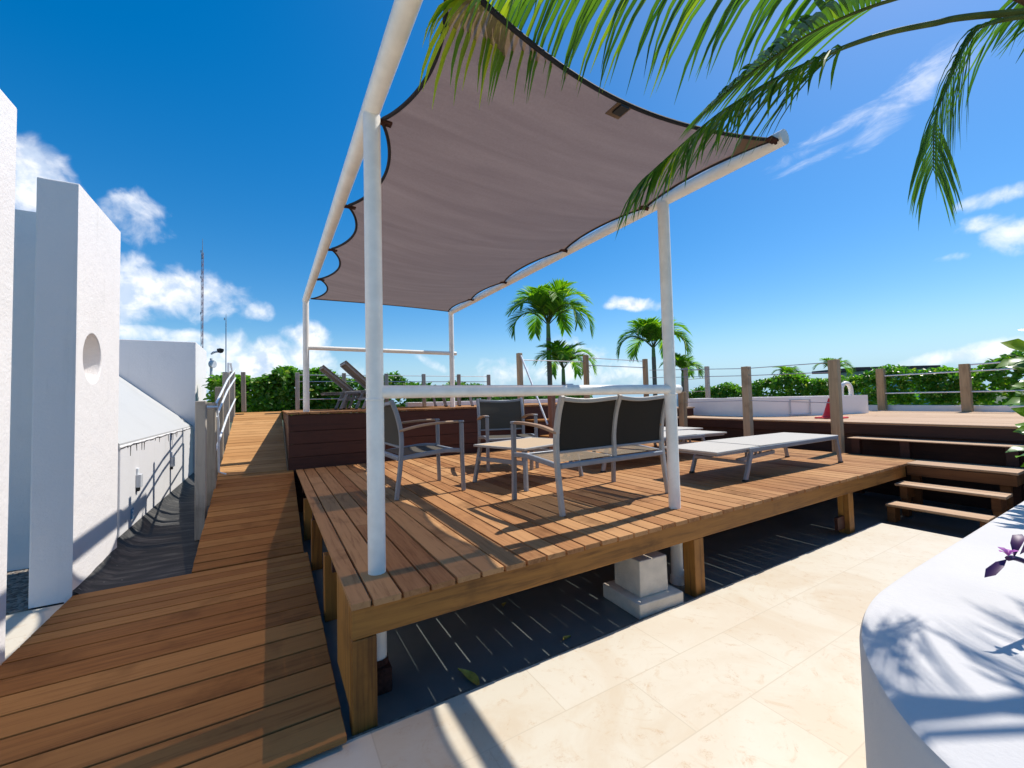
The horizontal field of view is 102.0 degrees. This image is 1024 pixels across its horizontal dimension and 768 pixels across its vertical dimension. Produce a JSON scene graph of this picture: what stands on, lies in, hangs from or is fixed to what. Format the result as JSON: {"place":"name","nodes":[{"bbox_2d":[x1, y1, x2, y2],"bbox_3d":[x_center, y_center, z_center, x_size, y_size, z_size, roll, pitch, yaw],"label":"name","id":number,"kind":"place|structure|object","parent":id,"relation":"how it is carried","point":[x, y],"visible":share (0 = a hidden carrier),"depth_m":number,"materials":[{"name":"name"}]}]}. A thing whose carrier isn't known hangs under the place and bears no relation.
{"place":"outdoors","nodes":[
{"label":"outdoors","id":0,"kind":"place"},
{"bbox_2d":[0,89,16,664],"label":"stucco pillar","id":1,"kind":"structure","parent":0,"point":[8,120],"depth_m":2.47,"materials":[{"name":"white paint"}]},
{"bbox_2d":[5,523,962,767],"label":"terrace floor","id":2,"kind":"structure","parent":0,"point":[761,669],"depth_m":2.11,"materials":[{"name":"stone"}]},
{"bbox_2d":[0,552,346,767],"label":"boardwalk","id":3,"kind":"structure","parent":2,"relation":"on","point":[228,667],"depth_m":2.22,"materials":[{"name":"brown wood"}]},
{"bbox_2d":[347,522,878,740],"bbox_3d":[3.876,1.565,-0.394,5.752,0.334,8.558,0,-3,-30],"label":"terrace edge","id":4,"kind":"object","parent":2,"relation":"on","point":[406,715],"visible":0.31,"depth_m":2.44,"materials":[{"name":"tile"}]},
{"bbox_2d":[859,501,1023,767],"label":"planter wall","id":5,"kind":"structure","parent":2,"relation":"on","point":[941,638],"depth_m":1.08,"materials":[{"name":"paint"}]},
{"bbox_2d":[418,0,1023,238],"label":"palm tree","id":6,"kind":"object","parent":5,"relation":"on","point":[822,25],"visible":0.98,"depth_m":1.96,"materials":[{"name":"green plant"}]},
{"bbox_2d":[984,534,1023,577],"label":"purple plant","id":7,"kind":"object","parent":5,"relation":"on","point":[997,567],"visible":1,"depth_m":1.20,"materials":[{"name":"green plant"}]},
{"bbox_2d":[995,328,1023,466],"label":"leafy shrub","id":8,"kind":"object","parent":5,"relation":"on","point":[1016,362],"visible":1,"depth_m":2.51,"materials":[{"name":"green plant"}]},
{"bbox_2d":[0,0,1023,403],"label":"sky","id":9,"kind":"structure","parent":0,"point":[229,125],"materials":[{"name":"blue"}]},
{"bbox_2d":[230,390,1006,428],"bbox_3d":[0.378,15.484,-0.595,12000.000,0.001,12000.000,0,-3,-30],"label":"ground","id":10,"kind":"structure","parent":0,"point":[998,398],"depth_m":560.16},
{"bbox_2d":[200,239,203,347],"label":"antenna mast","id":11,"kind":"object","parent":10,"relation":"on","point":[202,274],"visible":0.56,"depth_m":198.91,"materials":[{"name":"grey metal"}]},
{"bbox_2d":[224,318,226,371],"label":"antenna mast","id":12,"kind":"object","parent":10,"relation":"on","point":[225,342],"visible":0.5,"depth_m":199.38,"materials":[{"name":"white metal"}]},
{"bbox_2d":[504,278,594,384],"bbox_3d":[1.675,5.973,16.889,3.758,20.185,3.933,0,-3,-30],"label":"palm tree","id":13,"kind":"object","parent":10,"relation":"on","point":[548,301],"visible":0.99,"depth_m":16.97,"materials":[{"name":"green plant"}]},
{"bbox_2d":[532,340,596,384],"bbox_3d":[2.223,7.155,15.995,2.512,17.726,2.642,0,-3,-30],"label":"palm tree","id":14,"kind":"object","parent":10,"relation":"on","point":[559,351],"visible":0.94,"depth_m":16.07,"materials":[{"name":"green plant"}]},
{"bbox_2d":[616,316,694,395],"bbox_3d":[9.113,5.960,25.823,4.754,20.534,4.607,0,-3,-30],"label":"palm tree","id":15,"kind":"object","parent":10,"relation":"on","point":[649,329],"visible":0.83,"depth_m":26.02,"materials":[{"name":"green plant"}]},
{"bbox_2d":[658,352,703,391],"bbox_3d":[11.110,7.083,25.936,2.876,18.200,2.660,0,-3,-30],"label":"palm tree","id":16,"kind":"object","parent":10,"relation":"on","point":[682,361],"visible":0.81,"depth_m":26.08,"materials":[{"name":"green plant"}]},
{"bbox_2d":[772,366,805,376],"bbox_3d":[21.245,7.343,31.152,2.426,17.589,2.264,0,-3,-30],"label":"palm tree","id":17,"kind":"object","parent":10,"relation":"on","point":[787,369],"visible":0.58,"depth_m":31.21,"materials":[{"name":"green plant"}]},
{"bbox_2d":[812,357,854,375],"bbox_3d":[24.011,7.007,30.262,2.810,18.056,2.464,0,-3,-30],"label":"palm tree","id":18,"kind":"object","parent":10,"relation":"on","point":[846,362],"visible":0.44,"depth_m":30.48,"materials":[{"name":"green plant"}]},
{"bbox_2d":[812,365,940,426],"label":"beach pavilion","id":19,"kind":"structure","parent":10,"relation":"on","point":[859,370],"depth_m":40.15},
{"bbox_2d":[299,491,992,737],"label":"pool basin floor","id":20,"kind":"structure","parent":0,"point":[489,640],"depth_m":2.96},
{"bbox_2d":[73,473,216,593],"bbox_3d":[-4.783,1.826,7.092,1.656,0.170,7.980,0,-3,-30],"label":"roof membrane","id":21,"kind":"object","parent":20,"relation":"on","point":[157,542],"visible":0.41,"depth_m":4.39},
{"bbox_2d":[117,427,192,537],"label":"parapet wall","id":22,"kind":"structure","parent":21,"relation":"on","point":[149,458],"depth_m":5.53,"materials":[{"name":"paint"}]},
{"bbox_2d":[130,507,133,519],"bbox_3d":[-4.407,1.504,4.813,0.014,0.120,0.100,0,-3,-30],"label":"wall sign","id":23,"kind":"object","parent":22,"relation":"attached to","point":[132,514],"visible":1,"depth_m":4.80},
{"bbox_2d":[136,468,142,490],"bbox_3d":[-4.496,1.150,5.000,0.049,0.275,0.090,0,-3,-30],"label":"wall light","id":24,"kind":"object","parent":22,"relation":"attached to","point":[139,480],"visible":1,"depth_m":4.97,"materials":[{"name":"grey plastic"}]},
{"bbox_2d":[118,376,192,451],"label":"sloped roof","id":25,"kind":"structure","parent":22,"relation":"on","point":[142,415],"depth_m":6.59,"materials":[{"name":"paint"}]},
{"bbox_2d":[170,452,174,469],"bbox_3d":[-5.488,1.240,6.699,0.049,0.275,0.090,0,-3,-30],"label":"wall light","id":26,"kind":"object","parent":22,"relation":"attached to","point":[172,462],"visible":1,"depth_m":6.67,"materials":[{"name":"grey plastic"}]},
{"bbox_2d":[119,339,206,472],"bbox_3d":[-8.740,0.597,8.475,3.848,2.885,1.720,0,-3,-30],"label":"stair bulkhead","id":27,"kind":"object","parent":21,"relation":"on","point":[171,375],"visible":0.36,"depth_m":8.51,"materials":[{"name":"white paint"}]},
{"bbox_2d":[192,470,303,572],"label":"timber ramp","id":28,"kind":"structure","parent":21,"relation":"on","point":[250,518],"depth_m":4.51,"materials":[{"name":"brown wood"}]},
{"bbox_2d":[194,362,235,540],"bbox_3d":[-4.479,0.716,6.451,0.246,2.284,3.892,0,-3,-30],"label":"ramp handrail","id":29,"kind":"object","parent":28,"relation":"on","point":[213,420],"visible":0.87,"depth_m":5.15,"materials":[{"name":"silver metal"}]},
{"bbox_2d":[202,365,350,414],"bbox_3d":[-5.302,0.227,9.520,3.100,1.314,1.346,-1,-2,-20],"label":"hedge","id":30,"kind":"object","parent":21,"relation":"on","point":[274,391],"visible":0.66,"depth_m":9.10,"materials":[{"name":"green plant"}]},
{"bbox_2d":[282,402,556,511],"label":"back deck","id":31,"kind":"structure","parent":20,"relation":"on","point":[314,439],"depth_m":6.38,"materials":[{"name":"brown wood"}]},
{"bbox_2d":[217,411,286,477],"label":"timber ramp","id":32,"kind":"structure","parent":31,"relation":"attached to","point":[255,444],"depth_m":6.67,"materials":[{"name":"brown wood"}]},
{"bbox_2d":[241,372,490,411],"bbox_3d":[-2.996,0.152,9.672,5.584,0.796,0.085,0,-3,-30],"label":"cable fence","id":33,"kind":"object","parent":31,"relation":"on","point":[297,391],"visible":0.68,"depth_m":9.19,"materials":[{"name":"metal"}]},
{"bbox_2d":[320,392,444,408],"bbox_3d":[-2.791,0.345,9.167,2.581,0.361,0.690,0,-3,-30],"label":"sun lounger","id":34,"kind":"object","parent":31,"relation":"on","point":[337,393],"visible":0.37,"depth_m":8.49,"materials":[{"name":"metal"}]},
{"bbox_2d":[319,365,446,409],"bbox_3d":[-2.579,0.077,8.459,2.408,0.832,0.690,0,-3,-30],"label":"sun lounger","id":35,"kind":"object","parent":31,"relation":"on","point":[337,380],"visible":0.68,"depth_m":7.93,"materials":[{"name":"metal"}]},
{"bbox_2d":[340,361,473,409],"bbox_3d":[-1.970,0.033,7.947,2.392,0.851,0.690,0,-3,-30],"label":"sun lounger","id":36,"kind":"object","parent":31,"relation":"on","point":[353,372],"visible":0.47,"depth_m":7.59,"materials":[{"name":"metal"}]},
{"bbox_2d":[405,398,583,410],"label":"white kerb","id":37,"kind":"structure","parent":31,"relation":"on","point":[411,404],"depth_m":10.65,"materials":[{"name":"white concrete"}]},
{"bbox_2d":[516,353,648,406],"bbox_3d":[1.631,-0.009,8.803,3.617,1.215,0.154,0,-3,-32],"label":"cable fence","id":38,"kind":"object","parent":31,"relation":"on","point":[519,363],"visible":0.66,"depth_m":8.77,"materials":[{"name":"metal"}]},
{"bbox_2d":[458,668,479,684],"bbox_3d":[-0.222,1.602,2.276,0.175,0.037,0.056,-3,-3,40],"label":"fallen leaf","id":39,"kind":"object","parent":20,"relation":"on","point":[471,676],"visible":0.94,"depth_m":2.28,"materials":[{"name":"green plant"}]},
{"bbox_2d":[347,370,592,412],"bbox_3d":[-0.840,0.258,11.935,7.616,1.182,1.089,0,-3,-30],"label":"hedge","id":40,"kind":"object","parent":20,"relation":"on","point":[360,387],"visible":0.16,"depth_m":10.76,"materials":[{"name":"green plant"}]},
{"bbox_2d":[302,0,788,695],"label":"steel pergola","id":41,"kind":"object","parent":20,"relation":"on","point":[366,142],"visible":0.85,"depth_m":2.57,"materials":[{"name":"white paint"}]},
{"bbox_2d":[311,0,778,311],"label":"shade sail","id":42,"kind":"object","parent":41,"relation":"attached to","point":[502,187],"visible":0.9,"depth_m":2.89,"materials":[{"name":"grey fabric"}]},
{"bbox_2d":[296,440,918,735],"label":"lounge platform","id":43,"kind":"structure","parent":20,"relation":"on","point":[485,537],"depth_m":3.23,"materials":[{"name":"brown wood"}]},
{"bbox_2d":[384,400,465,500],"bbox_3d":[-0.997,0.639,4.385,0.769,0.951,0.717,0,-3,-32],"label":"sling armchair","id":44,"kind":"object","parent":43,"relation":"on","point":[393,432],"visible":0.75,"depth_m":4.20,"materials":[{"name":"grey metal"}]},
{"bbox_2d":[476,398,538,471],"bbox_3d":[-0.086,0.673,5.832,0.717,0.951,0.769,-1,-2,-14],"label":"sling armchair","id":45,"kind":"object","parent":43,"relation":"on","point":[496,414],"visible":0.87,"depth_m":6.10,"materials":[{"name":"grey fabric"}]},
{"bbox_2d":[473,437,583,491],"bbox_3d":[0.195,0.887,4.796,0.810,0.428,1.034,-3,-3,43],"label":"coffee table","id":46,"kind":"object","parent":43,"relation":"on","point":[531,444],"visible":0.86,"depth_m":4.63,"materials":[{"name":"beige wood"}]},
{"bbox_2d":[525,418,548,448],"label":"steps","id":47,"kind":"structure","parent":43,"relation":"on","point":[543,433],"depth_m":7.55,"materials":[{"name":"brown wood"}]},
{"bbox_2d":[520,355,555,448],"bbox_3d":[0.451,0.315,7.422,0.154,1.759,0.926,0,-3,-30],"label":"step handrail","id":48,"kind":"object","parent":43,"relation":"on","point":[551,409],"visible":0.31,"depth_m":7.05,"materials":[{"name":"silver metal"}]},
{"bbox_2d":[510,394,667,516],"bbox_3d":[0.749,0.577,3.877,1.337,0.951,0.769,0,-3,-32],"label":"outdoor sofa","id":49,"kind":"object","parent":43,"relation":"on","point":[584,426],"visible":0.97,"depth_m":3.61,"materials":[{"name":"black fabric"}]},
{"bbox_2d":[563,427,702,458],"bbox_3d":[2.096,0.956,6.945,2.581,0.361,0.690,0,-3,-30],"label":"sun lounger","id":50,"kind":"object","parent":43,"relation":"on","point":[684,428],"visible":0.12,"depth_m":7.20,"materials":[{"name":"metal"}]},
{"bbox_2d":[569,430,726,472],"bbox_3d":[2.046,0.922,6.037,2.581,0.361,0.690,0,-3,-30],"label":"sun lounger","id":51,"kind":"object","parent":43,"relation":"on","point":[688,434],"visible":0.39,"depth_m":6.10,"materials":[{"name":"fabric"}]},
{"bbox_2d":[652,359,844,452],"bbox_3d":[4.017,0.379,7.932,0.261,1.596,3.866,0,-2,-27],"label":"cable fence","id":52,"kind":"object","parent":43,"relation":"on","point":[835,397],"visible":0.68,"depth_m":6.88,"materials":[{"name":"wood"}]},
{"bbox_2d":[665,432,842,481],"bbox_3d":[3.012,0.861,5.060,2.581,0.361,0.690,0,-3,-29],"label":"sun lounger","id":53,"kind":"object","parent":43,"relation":"on","point":[748,446],"visible":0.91,"depth_m":4.76,"materials":[{"name":"white fabric"}]},
{"bbox_2d":[603,551,682,619],"bbox_3d":[0.972,1.447,3.110,0.420,0.360,0.400,0,-2,-26],"label":"concrete footing","id":54,"kind":"object","parent":20,"relation":"on","point":[639,587],"visible":0.77,"depth_m":3.00,"materials":[{"name":"white concrete"}]},
{"bbox_2d":[664,411,1023,509],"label":"deck","id":55,"kind":"structure","parent":20,"relation":"on","point":[987,426],"depth_m":6.06,"materials":[{"name":"brown wood"}]},
{"bbox_2d":[677,407,694,415],"bbox_3d":[3.853,0.653,9.865,0.540,0.205,0.740,0,-3,-30],"label":"box step","id":56,"kind":"object","parent":55,"relation":"on","point":[690,411],"visible":0.19,"depth_m":9.61,"materials":[{"name":"brown wood"}]},
{"bbox_2d":[683,366,710,406],"bbox_3d":[5.343,0.145,11.995,0.121,1.310,1.138,-1,-2,-10],"label":"cable fence","id":57,"kind":"object","parent":55,"relation":"on","point":[707,384],"visible":0.69,"depth_m":11.53,"materials":[{"name":"metal"}]},
{"bbox_2d":[688,395,868,416],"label":"plunge pool","id":58,"kind":"structure","parent":55,"relation":"on","point":[766,407],"depth_m":8.69,"materials":[{"name":"grey plastic"}]},
{"bbox_2d":[841,381,853,395],"bbox_3d":[7.085,0.091,8.790,0.337,0.302,0.083,-1,-2,-12],"label":"pool spout","id":59,"kind":"object","parent":58,"relation":"on","point":[849,386],"visible":0.88,"depth_m":8.77,"materials":[{"name":"white paint"}]},
{"bbox_2d":[815,398,848,418],"bbox_3d":[5.703,0.433,7.409,0.380,0.365,0.380,0,-3,-30],"label":"traffic cone","id":60,"kind":"object","parent":55,"relation":"on","point":[826,414],"visible":0.51,"depth_m":7.38,"materials":[{"name":"red plastic"}]},
{"bbox_2d":[868,405,1023,411],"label":"white kerb","id":61,"kind":"structure","parent":55,"relation":"on","point":[978,408],"depth_m":8.97,"materials":[{"name":"white concrete"}]},
{"bbox_2d":[689,350,1023,404],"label":"hedge","id":62,"kind":"object","parent":61,"relation":"on","point":[939,382],"visible":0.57,"depth_m":9.97,"materials":[{"name":"green plant"}]},
{"bbox_2d":[875,362,1023,411],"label":"rail fence","id":63,"kind":"object","parent":55,"relation":"on","point":[965,382],"visible":0.98,"depth_m":8.54,"materials":[{"name":"brown wood"}]},
{"bbox_2d":[848,436,1023,506],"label":"long step","id":64,"kind":"object","parent":20,"relation":"on","point":[1012,460],"visible":0.62,"depth_m":5.47,"materials":[{"name":"brown wood"}]},
{"bbox_2d":[885,460,1023,527],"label":"timber stairs","id":65,"kind":"structure","parent":20,"relation":"on","point":[1006,479],"depth_m":4.75,"materials":[{"name":"brown wood"}]},
{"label":"roof slab","id":66,"kind":"structure","parent":0,"visible":0},
{"bbox_2d":[6,568,63,614],"bbox_3d":[-5.559,1.885,2.695,4.110,0.312,1.180,0,-3,-30],"label":"gravel bed","id":67,"kind":"object","parent":66,"relation":"on","point":[17,592],"visible":0.2,"depth_m":3.42,"materials":[{"name":"grey gravel"}]},
{"bbox_2d":[7,209,35,571],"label":"recess wall","id":68,"kind":"structure","parent":67,"relation":"on","point":[18,544],"depth_m":3.97,"materials":[{"name":"white paint"}]},
{"bbox_2d":[28,177,120,609],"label":"stucco pillar","id":69,"kind":"structure","parent":67,"relation":"on","point":[74,484],"depth_m":3.32,"materials":[{"name":"white paint"}]},
{"bbox_2d":[208,348,223,376],"bbox_3d":[-7.536,0.585,10.554,0.326,3.010,0.201,-2,-2,3],"label":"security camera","id":70,"kind":"object","parent":66,"relation":"on","point":[212,363],"visible":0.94,"depth_m":10.58,"materials":[{"name":"grey plastic"}]}
]}

